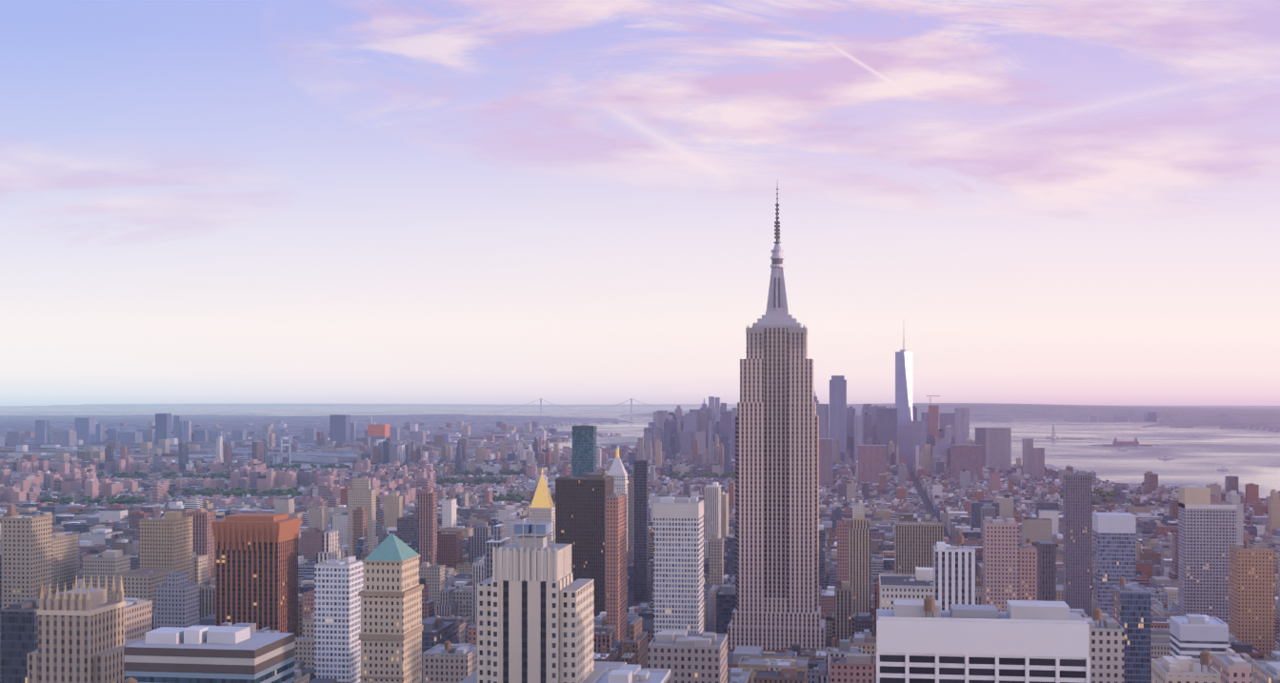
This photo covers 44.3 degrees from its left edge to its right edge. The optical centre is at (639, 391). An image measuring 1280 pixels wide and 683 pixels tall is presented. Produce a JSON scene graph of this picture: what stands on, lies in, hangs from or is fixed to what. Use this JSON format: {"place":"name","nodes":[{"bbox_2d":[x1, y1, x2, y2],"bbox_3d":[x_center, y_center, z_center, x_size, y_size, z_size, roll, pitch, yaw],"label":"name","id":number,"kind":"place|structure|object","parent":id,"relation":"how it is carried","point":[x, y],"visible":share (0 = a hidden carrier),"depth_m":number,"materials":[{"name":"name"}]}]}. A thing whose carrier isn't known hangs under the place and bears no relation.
{"place":"outdoors","nodes":[
{"label":"outdoors","id":0,"kind":"place"},
{"bbox_2d":[130,499,140,502],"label":"tree","id":1,"kind":"object","parent":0,"point":[134,500],"visible":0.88,"depth_m":3643.34,"materials":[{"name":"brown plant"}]},
{"bbox_2d":[332,439,608,459],"bbox_3d":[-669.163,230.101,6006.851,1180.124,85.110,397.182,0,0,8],"label":"suspension bridge","id":2,"kind":"structure","parent":0,"point":[410,441],"depth_m":6002.76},
{"bbox_2d":[0,402,1279,606],"bbox_3d":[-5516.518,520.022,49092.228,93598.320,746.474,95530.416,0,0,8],"label":"ground","id":3,"kind":"structure","parent":0,"point":[1242,443],"depth_m":11950.65,"materials":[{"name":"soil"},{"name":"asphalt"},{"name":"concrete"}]},
{"bbox_2d":[9,470,36,475],"bbox_3d":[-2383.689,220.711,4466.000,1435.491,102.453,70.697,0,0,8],"label":"building","id":4,"kind":"structure","parent":3,"relation":"on","point":[14,473],"depth_m":4380.99,"materials":[{"name":"silver metal"}]},
{"bbox_2d":[0,585,62,682],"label":"dark glass tower","id":5,"kind":"structure","parent":3,"relation":"on","point":[19,631],"depth_m":692.98,"materials":[{"name":"blue glass"}]},
{"bbox_2d":[123,677,137,682],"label":"water tank","id":6,"kind":"structure","parent":3,"relation":"on","point":[130,680],"depth_m":456.40,"materials":[{"name":"brown wood"}]},
{"bbox_2d":[123,625,295,682],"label":"office building","id":7,"kind":"structure","parent":3,"relation":"on","point":[209,654],"depth_m":567.99,"materials":[{"name":"white concrete"}]},
{"bbox_2d":[0,413,450,456],"bbox_3d":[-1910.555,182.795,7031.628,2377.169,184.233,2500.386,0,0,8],"label":"distant buildings","id":8,"kind":"structure","parent":3,"relation":"on","point":[342,429],"depth_m":7864.46,"materials":[{"name":"grey concrete"}]},
{"bbox_2d":[0,420,620,466],"bbox_3d":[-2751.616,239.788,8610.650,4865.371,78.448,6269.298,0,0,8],"label":"distant buildings","id":9,"kind":"structure","parent":3,"relation":"on","point":[167,450],"depth_m":7171.52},
{"bbox_2d":[222,436,453,463],"bbox_3d":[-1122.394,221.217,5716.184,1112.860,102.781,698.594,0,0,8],"label":"suspension bridge","id":10,"kind":"structure","parent":3,"relation":"on","point":[277,457],"depth_m":5870.10,"materials":[{"name":"blue metal"}]},
{"bbox_2d":[422,640,477,682],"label":"building","id":11,"kind":"structure","parent":3,"relation":"on","point":[447,662],"depth_m":912.70,"materials":[{"name":"beige concrete"}]},
{"bbox_2d":[467,620,477,644],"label":"building","id":12,"kind":"structure","parent":3,"relation":"on","point":[472,633],"depth_m":1012.24,"materials":[{"name":"pink concrete"}]},
{"bbox_2d":[528,467,555,543],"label":"gold-roofed tower","id":13,"kind":"structure","parent":3,"relation":"on","point":[542,507],"depth_m":1874.98,"materials":[{"name":"metal"}]},
{"bbox_2d":[459,520,626,682],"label":"high-rise building","id":14,"kind":"structure","parent":3,"relation":"on","point":[535,612],"depth_m":584.31,"materials":[{"name":"beige stone"}]},
{"bbox_2d":[3,402,1112,486],"bbox_3d":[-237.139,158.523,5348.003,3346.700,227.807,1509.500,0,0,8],"label":"distant buildings","id":15,"kind":"structure","parent":3,"relation":"on","point":[690,449],"depth_m":5079.37,"materials":[{"name":"grey concrete"}]},
{"bbox_2d":[572,425,596,475],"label":"skyscraper","id":16,"kind":"structure","parent":3,"relation":"on","point":[584,449],"depth_m":2220.82,"materials":[{"name":"teal glass"}]},
{"bbox_2d":[494,398,675,417],"bbox_3d":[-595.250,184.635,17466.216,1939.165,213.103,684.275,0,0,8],"label":"suspension bridge","id":17,"kind":"structure","parent":3,"relation":"on","point":[595,410],"depth_m":17526.92,"materials":[{"name":"silver metal"}]},
{"bbox_2d":[606,491,626,656],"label":"brick slab","id":18,"kind":"structure","parent":3,"relation":"on","point":[616,559],"depth_m":1252.97,"materials":[{"name":"brown brick"}]},
{"bbox_2d":[607,447,628,550],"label":"skyscraper","id":19,"kind":"structure","parent":3,"relation":"on","point":[617,470],"depth_m":2064.68,"materials":[{"name":"stone"}]},
{"bbox_2d":[0,473,1279,637],"bbox_3d":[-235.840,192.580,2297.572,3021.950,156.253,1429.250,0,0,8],"label":"city buildings","id":20,"kind":"structure","parent":3,"relation":"on","point":[447,543],"depth_m":2156.88,"materials":[{"name":"brown concrete"}]},
{"bbox_2d":[0,507,1279,682],"bbox_3d":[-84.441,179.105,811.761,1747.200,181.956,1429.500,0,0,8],"label":"city buildings","id":21,"kind":"structure","parent":3,"relation":"on","point":[172,577],"depth_m":1186.87,"materials":[{"name":"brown concrete"}]},
{"bbox_2d":[0,459,1279,535],"bbox_3d":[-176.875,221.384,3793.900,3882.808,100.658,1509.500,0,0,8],"label":"city buildings","id":22,"kind":"structure","parent":3,"relation":"on","point":[884,498],"depth_m":3830.82,"materials":[{"name":"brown concrete"}]},
{"bbox_2d":[633,460,648,600],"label":"skyscraper","id":23,"kind":"structure","parent":3,"relation":"on","point":[640,530],"depth_m":2007.06,"materials":[{"name":"black glass"}]},
{"bbox_2d":[653,496,703,638],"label":"high-rise building","id":24,"kind":"structure","parent":3,"relation":"on","point":[678,563],"depth_m":1039.92,"materials":[{"name":"white concrete"}]},
{"bbox_2d":[647,629,727,682],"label":"building","id":25,"kind":"structure","parent":3,"relation":"on","point":[684,656],"depth_m":691.50,"materials":[{"name":"beige concrete"}]},
{"bbox_2d":[610,404,917,451],"bbox_3d":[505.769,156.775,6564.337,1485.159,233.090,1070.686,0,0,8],"label":"skyscrapers","id":26,"kind":"structure","parent":3,"relation":"on","point":[671,416],"depth_m":6227.15,"materials":[{"name":"grey concrete"}]},
{"bbox_2d":[727,188,825,650],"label":"skyscraper","id":27,"kind":"structure","parent":3,"relation":"on","point":[777,607],"depth_m":1265.94,"materials":[{"name":"stone"}]},
{"bbox_2d":[671,375,1044,486],"bbox_3d":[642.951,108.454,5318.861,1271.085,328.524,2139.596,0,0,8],"label":"distant skyscrapers","id":28,"kind":"structure","parent":3,"relation":"on","point":[991,447],"depth_m":5216.25,"materials":[{"name":"grey concrete"}]},
{"bbox_2d":[895,339,912,435],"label":"skyscraper","id":29,"kind":"structure","parent":3,"relation":"on","point":[904,381],"depth_m":5739.88,"materials":[{"name":"blue glass"}]},
{"bbox_2d":[876,595,1090,682],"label":"office building","id":30,"kind":"structure","parent":3,"relation":"on","point":[927,640],"depth_m":545.95,"materials":[{"name":"concrete"}]},
{"bbox_2d":[1019,537,1037,599],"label":"building","id":31,"kind":"structure","parent":3,"relation":"on","point":[1028,570],"depth_m":1235.48,"materials":[{"name":"brown concrete"}]},
{"bbox_2d":[1037,540,1055,600],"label":"building","id":32,"kind":"structure","parent":3,"relation":"on","point":[1046,570],"depth_m":1058.08,"materials":[{"name":"grey concrete"}]},
{"bbox_2d":[1045,424,1060,438],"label":"statue of liberty","id":33,"kind":"object","parent":3,"relation":"on","point":[1052,435],"visible":1,"depth_m":9161.69,"materials":[{"name":"grey metal"}]},
{"bbox_2d":[1082,606,1123,682],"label":"beige block","id":34,"kind":"structure","parent":3,"relation":"on","point":[1107,646],"depth_m":626.40,"materials":[{"name":"brown concrete"}]},
{"bbox_2d":[1011,463,1204,487],"bbox_3d":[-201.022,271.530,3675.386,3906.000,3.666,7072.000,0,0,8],"label":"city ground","id":35,"kind":"structure","parent":3,"relation":"on","point":[1159,484],"depth_m":4626.35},
{"bbox_2d":[27,574,144,682],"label":"high-rise building","id":36,"kind":"structure","parent":35,"relation":"on","point":[81,634],"depth_m":637.40,"materials":[{"name":"stone"}]},
{"bbox_2d":[109,599,151,639],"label":"building","id":37,"kind":"structure","parent":35,"relation":"on","point":[137,618],"depth_m":806.43,"materials":[{"name":"brown concrete"}]},
{"bbox_2d":[211,512,300,638],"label":"high-rise building","id":38,"kind":"structure","parent":35,"relation":"on","point":[256,568],"depth_m":1244.60,"materials":[{"name":"brick"}]},
{"bbox_2d":[314,556,363,682],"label":"white grid tower","id":39,"kind":"structure","parent":35,"relation":"on","point":[338,585],"depth_m":974.19,"materials":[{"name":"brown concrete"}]},
{"bbox_2d":[358,534,423,682],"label":"high-rise building","id":40,"kind":"structure","parent":35,"relation":"on","point":[391,625],"depth_m":814.89,"materials":[{"name":"stone"}]},
{"bbox_2d":[555,470,614,616],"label":"skyscraper","id":41,"kind":"structure","parent":35,"relation":"on","point":[581,514],"depth_m":1509.78,"materials":[{"name":"brown glass"}]},
{"bbox_2d":[593,663,670,682],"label":"building","id":42,"kind":"structure","parent":35,"relation":"on","point":[629,673],"depth_m":509.27,"materials":[{"name":"white concrete"}]},
{"bbox_2d":[933,534,975,610],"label":"high-rise building","id":43,"kind":"structure","parent":35,"relation":"on","point":[953,574],"depth_m":870.56,"materials":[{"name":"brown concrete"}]},
{"bbox_2d":[982,516,1019,611],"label":"high-rise building","id":44,"kind":"structure","parent":35,"relation":"on","point":[1000,562],"depth_m":1209.18,"materials":[{"name":"brown concrete"}]},
{"bbox_2d":[1062,470,1091,616],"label":"skyscraper","id":45,"kind":"structure","parent":35,"relation":"on","point":[1077,540],"depth_m":1637.91,"materials":[{"name":"brown concrete"}]},
{"bbox_2d":[1092,512,1135,618],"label":"building","id":46,"kind":"structure","parent":35,"relation":"on","point":[1113,548],"depth_m":1245.83,"materials":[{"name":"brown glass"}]},
{"bbox_2d":[1113,576,1150,682],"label":"blue glass block","id":47,"kind":"structure","parent":35,"relation":"on","point":[1131,609],"depth_m":953.27,"materials":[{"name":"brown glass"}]},
{"bbox_2d":[1169,613,1228,665],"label":"office building","id":48,"kind":"structure","parent":35,"relation":"on","point":[1193,636],"depth_m":756.09,"materials":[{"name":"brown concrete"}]},
{"bbox_2d":[1178,485,1236,633],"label":"building","id":49,"kind":"structure","parent":35,"relation":"on","point":[1207,532],"depth_m":1427.89,"materials":[{"name":"grey concrete"}]},
{"bbox_2d":[1229,539,1275,653],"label":"orange brick tower","id":50,"kind":"structure","parent":35,"relation":"on","point":[1252,593],"depth_m":1325.97,"materials":[{"name":"brown brick"}]},
{"bbox_2d":[1073,435,1228,470],"bbox_3d":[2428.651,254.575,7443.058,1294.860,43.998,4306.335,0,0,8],"label":"harbour vessels","id":51,"kind":"object","parent":3,"relation":"on","point":[1116,442],"visible":1,"depth_m":7940.10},
{"bbox_2d":[1151,649,1220,682],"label":"building","id":52,"kind":"structure","parent":3,"relation":"on","point":[1180,669],"depth_m":571.91,"materials":[{"name":"brown concrete"}]},
{"bbox_2d":[1211,648,1254,682],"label":"pink block","id":53,"kind":"structure","parent":3,"relation":"on","point":[1230,666],"depth_m":624.50,"materials":[{"name":"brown concrete"}]},
{"bbox_2d":[1251,660,1279,682],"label":"building","id":54,"kind":"structure","parent":3,"relation":"on","point":[1265,671],"depth_m":537.91,"materials":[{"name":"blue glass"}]},
{"bbox_2d":[0,0,1279,405],"label":"sky","id":55,"kind":"structure","parent":0,"point":[495,202],"materials":[{"name":"purple"}]},
{"bbox_3d":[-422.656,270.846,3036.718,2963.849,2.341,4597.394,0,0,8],"label":"park lawns","id":56,"kind":"structure","parent":0,"visible":0},
{"bbox_2d":[43,496,52,501],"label":"tree","id":57,"kind":"object","parent":56,"relation":"on","point":[47,499],"visible":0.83,"depth_m":3635.80,"materials":[{"name":"green plant"}]},
{"bbox_2d":[81,495,90,501],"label":"tree","id":58,"kind":"object","parent":56,"relation":"on","point":[84,499],"visible":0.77,"depth_m":3692.82,"materials":[{"name":"green plant"}]},
{"bbox_2d":[86,498,97,502],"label":"tree","id":59,"kind":"object","parent":56,"relation":"on","point":[91,500],"visible":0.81,"depth_m":3659.95,"materials":[{"name":"green plant"}]},
{"bbox_2d":[96,471,104,476],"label":"tree","id":60,"kind":"object","parent":56,"relation":"on","point":[100,473],"visible":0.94,"depth_m":4793.77,"materials":[{"name":"green plant"}]},
{"bbox_2d":[115,499,125,503],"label":"tree","id":61,"kind":"object","parent":56,"relation":"on","point":[121,501],"visible":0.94,"depth_m":3623.78,"materials":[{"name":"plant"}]},
{"bbox_2d":[120,471,128,477],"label":"tree","id":62,"kind":"object","parent":56,"relation":"on","point":[124,473],"visible":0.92,"depth_m":4744.92,"materials":[{"name":"green plant"}]},
{"bbox_2d":[134,470,141,479],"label":"tree","id":63,"kind":"object","parent":56,"relation":"on","point":[136,472],"visible":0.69,"depth_m":4796.07,"materials":[{"name":"green plant"}]},
{"bbox_2d":[137,496,146,503],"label":"tree","id":64,"kind":"object","parent":56,"relation":"on","point":[141,499],"visible":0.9,"depth_m":3665.32,"materials":[{"name":"green plant"}]},
{"bbox_2d":[169,471,177,476],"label":"tree","id":65,"kind":"object","parent":56,"relation":"on","point":[173,473],"visible":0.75,"depth_m":4752.82,"materials":[{"name":"green plant"}]},
{"bbox_2d":[186,472,195,477],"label":"tree","id":66,"kind":"object","parent":56,"relation":"on","point":[190,474],"visible":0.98,"depth_m":4798.56,"materials":[{"name":"green plant"}]},
{"bbox_2d":[215,486,223,491],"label":"tree","id":67,"kind":"object","parent":56,"relation":"on","point":[220,489],"visible":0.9,"depth_m":4058.12,"materials":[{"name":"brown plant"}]},
{"bbox_2d":[224,489,233,496],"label":"tree","id":68,"kind":"object","parent":56,"relation":"on","point":[228,492],"visible":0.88,"depth_m":3890.10,"materials":[{"name":"green plant"}]},
{"bbox_2d":[240,488,251,496],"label":"tree","id":69,"kind":"object","parent":56,"relation":"on","point":[245,492],"visible":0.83,"depth_m":3877.33,"materials":[{"name":"green plant"}]},
{"bbox_2d":[280,489,288,495],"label":"tree","id":70,"kind":"object","parent":56,"relation":"on","point":[284,492],"visible":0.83,"depth_m":3860.66,"materials":[{"name":"green plant"}]},
{"bbox_2d":[446,477,454,483],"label":"tree","id":71,"kind":"object","parent":56,"relation":"on","point":[450,480],"visible":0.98,"depth_m":4427.69,"materials":[{"name":"green plant"}]},
{"bbox_2d":[1091,487,1101,498],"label":"tree","id":72,"kind":"object","parent":56,"relation":"on","point":[1096,490],"visible":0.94,"depth_m":3946.07,"materials":[{"name":"green plant"}]},
{"bbox_2d":[1101,497,1110,501],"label":"tree","id":73,"kind":"object","parent":56,"relation":"on","point":[1106,499],"visible":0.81,"depth_m":3692.21,"materials":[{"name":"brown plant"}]},
{"bbox_2d":[1123,499,1134,504],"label":"tree","id":74,"kind":"object","parent":56,"relation":"on","point":[1129,500],"visible":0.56,"depth_m":3566.58,"materials":[{"name":"green plant"}]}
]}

